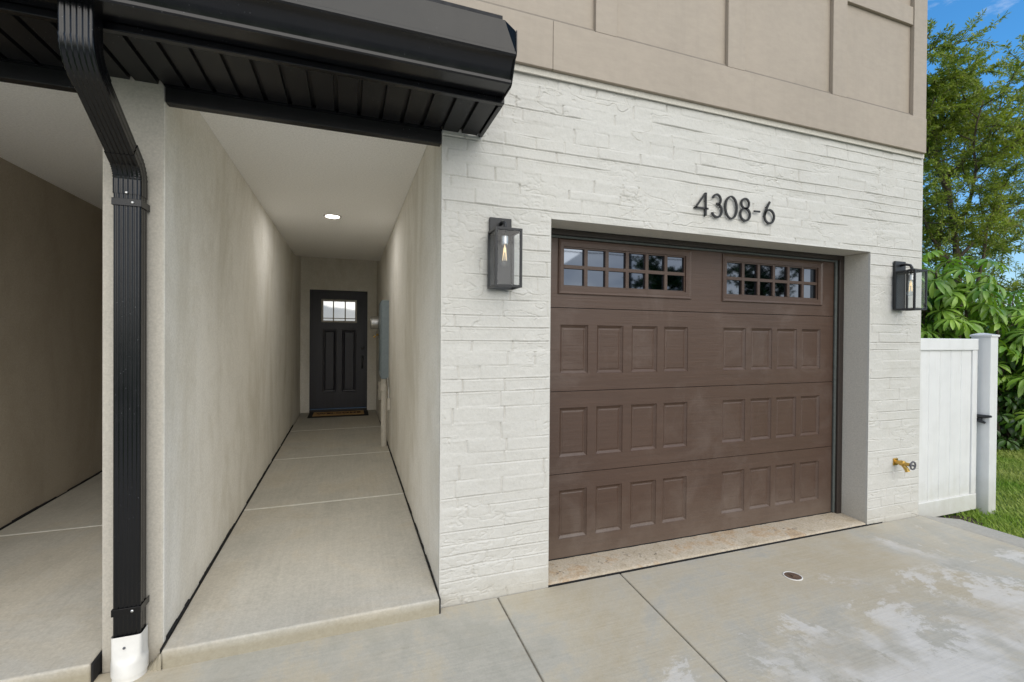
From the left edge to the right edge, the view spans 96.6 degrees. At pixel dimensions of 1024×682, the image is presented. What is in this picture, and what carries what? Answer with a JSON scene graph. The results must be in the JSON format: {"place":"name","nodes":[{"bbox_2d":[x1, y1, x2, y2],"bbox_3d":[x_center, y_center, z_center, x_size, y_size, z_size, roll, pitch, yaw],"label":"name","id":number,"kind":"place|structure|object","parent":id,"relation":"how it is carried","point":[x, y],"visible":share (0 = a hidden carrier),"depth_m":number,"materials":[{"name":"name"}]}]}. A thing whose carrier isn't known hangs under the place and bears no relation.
{"place":"outdoors","nodes":[
{"label":"outdoors","id":0,"kind":"place"},
{"bbox_2d":[0,473,101,681],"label":"walkway","id":1,"kind":"structure","parent":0,"point":[50,606],"depth_m":2.45,"materials":[{"name":"concrete"}]},
{"bbox_2d":[0,470,101,529],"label":"walkway felt strip","id":2,"kind":"object","parent":1,"relation":"attached to","point":[28,512],"visible":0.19,"depth_m":3.61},
{"bbox_2d":[0,472,101,536],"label":"walkway joint","id":3,"kind":"object","parent":1,"relation":"on","point":[50,530],"visible":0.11,"depth_m":3.17,"materials":[{"name":"grey concrete"}]},
{"bbox_2d":[91,650,101,681],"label":"walkway felt strip","id":4,"kind":"object","parent":1,"relation":"attached to","point":[96,666],"visible":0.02,"depth_m":1.96,"materials":[{"name":"black rubber"}]},
{"bbox_2d":[162,410,438,668],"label":"walkway","id":5,"kind":"structure","parent":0,"point":[280,576],"depth_m":2.83,"materials":[{"name":"concrete"}]},
{"bbox_2d":[244,426,403,510],"bbox_3d":[-2.020,1.304,5.175,1.220,0.057,2.977,0,0,-20],"label":"walkway joint","id":6,"kind":"object","parent":5,"relation":"on","point":[330,500],"visible":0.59,"depth_m":3.90,"materials":[{"name":"grey concrete"}]},
{"bbox_2d":[307,410,368,417],"bbox_3d":[-2.919,1.225,7.699,0.940,0.026,0.480,0,0,-20],"label":"doormat","id":7,"kind":"object","parent":5,"relation":"on","point":[337,414],"visible":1,"depth_m":7.63,"materials":[{"name":"brown fabric"}]},
{"bbox_2d":[380,379,387,445],"bbox_3d":[-1.580,0.895,5.625,0.090,0.865,0.090,0,0,-20],"label":"conduit","id":8,"kind":"object","parent":5,"relation":"on","point":[383,388],"visible":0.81,"depth_m":5.59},
{"bbox_2d":[379,420,440,613],"bbox_3d":[-1.239,1.349,4.827,0.007,0.153,5.100,0,0,-20],"label":"walkway felt strip","id":9,"kind":"object","parent":5,"relation":"attached to","point":[427,561],"visible":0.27,"depth_m":3.10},
{"bbox_2d":[94,516,1023,681],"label":"driveway","id":10,"kind":"structure","parent":0,"point":[917,599],"depth_m":2.32,"materials":[{"name":"concrete"}]},
{"bbox_2d":[147,652,161,670],"bbox_3d":[-1.576,1.402,2.018,0.062,0.104,0.069,0,0,-20],"label":"pavement mortar","id":11,"kind":"object","parent":10,"relation":"on","point":[155,664],"visible":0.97,"depth_m":2.01,"materials":[{"name":"concrete"}]},
{"bbox_2d":[0,0,927,673],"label":"townhouse","id":12,"kind":"structure","parent":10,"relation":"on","point":[646,352],"depth_m":3.09,"materials":[{"name":"brick"}]},
{"bbox_2d":[57,0,149,681],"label":"downspout","id":13,"kind":"object","parent":12,"relation":"attached to","point":[80,35],"visible":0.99,"depth_m":1.93,"materials":[{"name":"black paint"}]},
{"bbox_2d":[160,425,292,666],"bbox_3d":[-2.408,1.342,4.415,0.010,0.157,5.090,0,0,-20],"label":"walkway felt strip","id":14,"kind":"object","parent":12,"relation":"attached to","point":[173,627],"visible":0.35,"depth_m":2.72,"materials":[{"name":"black rubber"}]},
{"bbox_2d":[323,214,341,218],"bbox_3d":[-1.834,-1.272,4.663,0.176,0.011,0.176,0,0,-20],"label":"ceiling light","id":15,"kind":"object","parent":12,"relation":"attached to","point":[334,216],"visible":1,"depth_m":4.64,"materials":[{"name":"paint"}]},
{"bbox_2d":[311,291,365,408],"bbox_3d":[-3.032,0.155,8.001,0.923,2.057,0.106,0,0,-20],"label":"front door","id":16,"kind":"structure","parent":12,"relation":"in","point":[338,319],"depth_m":8.02,"materials":[{"name":"grey wood"}]},
{"bbox_2d":[370,316,378,328],"bbox_3d":[-1.812,-0.238,6.168,0.198,0.400,0.280,0,0,-20],"label":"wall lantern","id":17,"kind":"object","parent":12,"relation":"attached to","point":[374,322],"visible":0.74,"depth_m":6.09,"materials":[{"name":"metal"}]},
{"bbox_2d":[379,300,389,378],"bbox_3d":[-1.608,-0.021,5.725,0.110,0.965,0.375,0,0,-20],"label":"utility box","id":18,"kind":"object","parent":12,"relation":"attached to","point":[384,328],"visible":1,"depth_m":5.57,"materials":[{"name":"metal"}]},
{"bbox_2d":[387,378,390,409],"bbox_3d":[-1.487,0.634,5.489,0.036,0.371,0.206,0,0,-20],"label":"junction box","id":19,"kind":"object","parent":12,"relation":"attached to","point":[388,402],"visible":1,"depth_m":5.40,"materials":[{"name":"metal"}]},
{"bbox_2d":[487,217,522,289],"bbox_3d":[-0.043,-0.488,2.497,0.153,0.400,0.160,0,0,-20],"label":"wall lantern","id":20,"kind":"object","parent":12,"relation":"attached to","point":[500,263],"depth_m":2.54,"materials":[{"name":"black metal"}]},
{"bbox_2d":[548,237,833,560],"bbox_3d":[1.420,0.350,3.393,2.704,2.188,0.071,0,0,-20],"label":"garage door","id":21,"kind":"structure","parent":12,"relation":"in","point":[691,391],"depth_m":3.31,"materials":[{"name":"brown metal"}]},
{"bbox_2d":[693,192,774,223],"bbox_3d":[1.535,-0.910,3.139,0.707,0.165,0.027,0,0,-20],"label":"house number","id":22,"kind":"object","parent":12,"relation":"attached to","point":[704,196],"visible":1,"depth_m":3.12,"materials":[{"name":"black metal"}]},
{"bbox_2d":[893,458,915,471],"bbox_3d":[3.156,1.003,3.675,0.072,0.104,0.136,0,0,-20],"label":"hose tap","id":23,"kind":"object","parent":12,"relation":"attached to","point":[903,464],"visible":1,"depth_m":3.66,"materials":[{"name":"gold metal"}]},
{"bbox_2d":[893,261,927,310],"bbox_3d":[3.174,-0.446,3.646,0.153,0.400,0.160,0,0,-20],"label":"wall lantern","id":24,"kind":"object","parent":12,"relation":"attached to","point":[902,276],"depth_m":3.69,"materials":[{"name":"black metal"}]},
{"bbox_2d":[497,574,726,681],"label":"driveway joint filler","id":25,"kind":"object","parent":10,"relation":"on","point":[638,592],"visible":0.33,"depth_m":2.26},
{"bbox_2d":[548,512,864,584],"bbox_3d":[1.474,1.454,3.291,2.766,0.049,0.260,0,0,-20],"label":"pavement apron","id":26,"kind":"object","parent":10,"relation":"on","point":[590,565],"visible":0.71,"depth_m":3.18,"materials":[{"name":"beige concrete"}]},
{"bbox_2d":[548,522,881,587],"bbox_3d":[1.604,1.481,3.196,2.949,0.056,0.006,0,0,-20],"label":"pavement joint","id":27,"kind":"object","parent":10,"relation":"on","point":[599,576],"visible":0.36,"depth_m":3.08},
{"bbox_2d":[783,571,802,580],"bbox_3d":[1.746,1.469,2.839,0.108,0.028,0.108,0,0,-20],"label":"drain cap","id":28,"kind":"object","parent":10,"relation":"on","point":[792,575],"visible":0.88,"depth_m":2.83,"materials":[{"name":"brown plastic"}]},
{"bbox_2d":[922,516,1023,547],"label":"driveway edge","id":29,"kind":"object","parent":10,"relation":"attached to","point":[991,533],"visible":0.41,"depth_m":3.55,"materials":[{"name":"concrete"}]},
{"bbox_2d":[922,0,1023,305],"label":"sky","id":30,"kind":"structure","parent":0,"point":[944,12],"materials":[{"name":"blue"}]},
{"bbox_2d":[938,444,1023,537],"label":"lawn","id":31,"kind":"structure","parent":0,"point":[1012,503],"depth_m":4.53,"materials":[{"name":"green plant"}]},
{"bbox_2d":[940,515,984,525],"bbox_3d":[3.846,1.596,4.017,0.699,0.006,0.301,0,0,-20],"label":"soil patch","id":32,"kind":"object","parent":31,"relation":"on","point":[958,517],"visible":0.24,"depth_m":4.12,"materials":[{"name":"brown soil"}]},
{"bbox_2d":[922,8,1023,325],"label":"oak tree","id":33,"kind":"object","parent":31,"relation":"on","point":[969,123],"visible":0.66,"depth_m":12.38,"materials":[{"name":"green plant"}]},
{"bbox_2d":[945,209,1023,295],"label":"oak tree","id":34,"kind":"object","parent":31,"relation":"on","point":[1020,276],"visible":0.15,"depth_m":18.86,"materials":[{"name":"green plant"}]},
{"bbox_2d":[970,333,999,514],"bbox_3d":[4.449,0.821,4.309,0.131,1.793,0.162,0,0,-20],"label":"gate post","id":35,"kind":"object","parent":31,"relation":"on","point":[987,381],"visible":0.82,"depth_m":4.25,"materials":[{"name":"white plastic"}]},
{"bbox_2d":[918,338,978,516],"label":"vinyl gate","id":36,"kind":"structure","parent":35,"relation":"attached to","point":[948,426],"depth_m":4.14,"materials":[{"name":"white plastic"}]},
{"bbox_2d":[977,414,991,423],"bbox_3d":[4.379,0.727,4.270,0.042,0.190,0.164,0,0,-20],"label":"gate latch","id":37,"kind":"object","parent":35,"relation":"attached to","point":[981,417],"visible":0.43,"depth_m":4.25,"materials":[{"name":"black metal"}]},
{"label":"soil bed","id":38,"kind":"structure","parent":31,"relation":"on","visible":0},
{"bbox_2d":[921,250,1020,389],"bbox_3d":[6.721,0.151,7.111,1.773,3.141,1.642,0,0,-20],"label":"umbrella plant","id":39,"kind":"object","parent":38,"relation":"on","point":[945,310],"visible":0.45,"depth_m":6.80,"materials":[{"name":"green plant"}]},
{"bbox_2d":[963,291,1023,447],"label":"umbrella plant","id":40,"kind":"object","parent":38,"relation":"on","point":[1013,372],"visible":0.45,"depth_m":6.80,"materials":[{"name":"green plant"}]},
{"bbox_2d":[987,289,1023,375],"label":"umbrella plant","id":41,"kind":"object","parent":38,"relation":"on","point":[999,329],"visible":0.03,"depth_m":7.69,"materials":[{"name":"green plant"}]},
{"bbox_2d":[996,369,1023,450],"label":"shrub","id":42,"kind":"object","parent":38,"relation":"on","point":[1008,437],"visible":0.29,"depth_m":6.75,"materials":[{"name":"green plant"}]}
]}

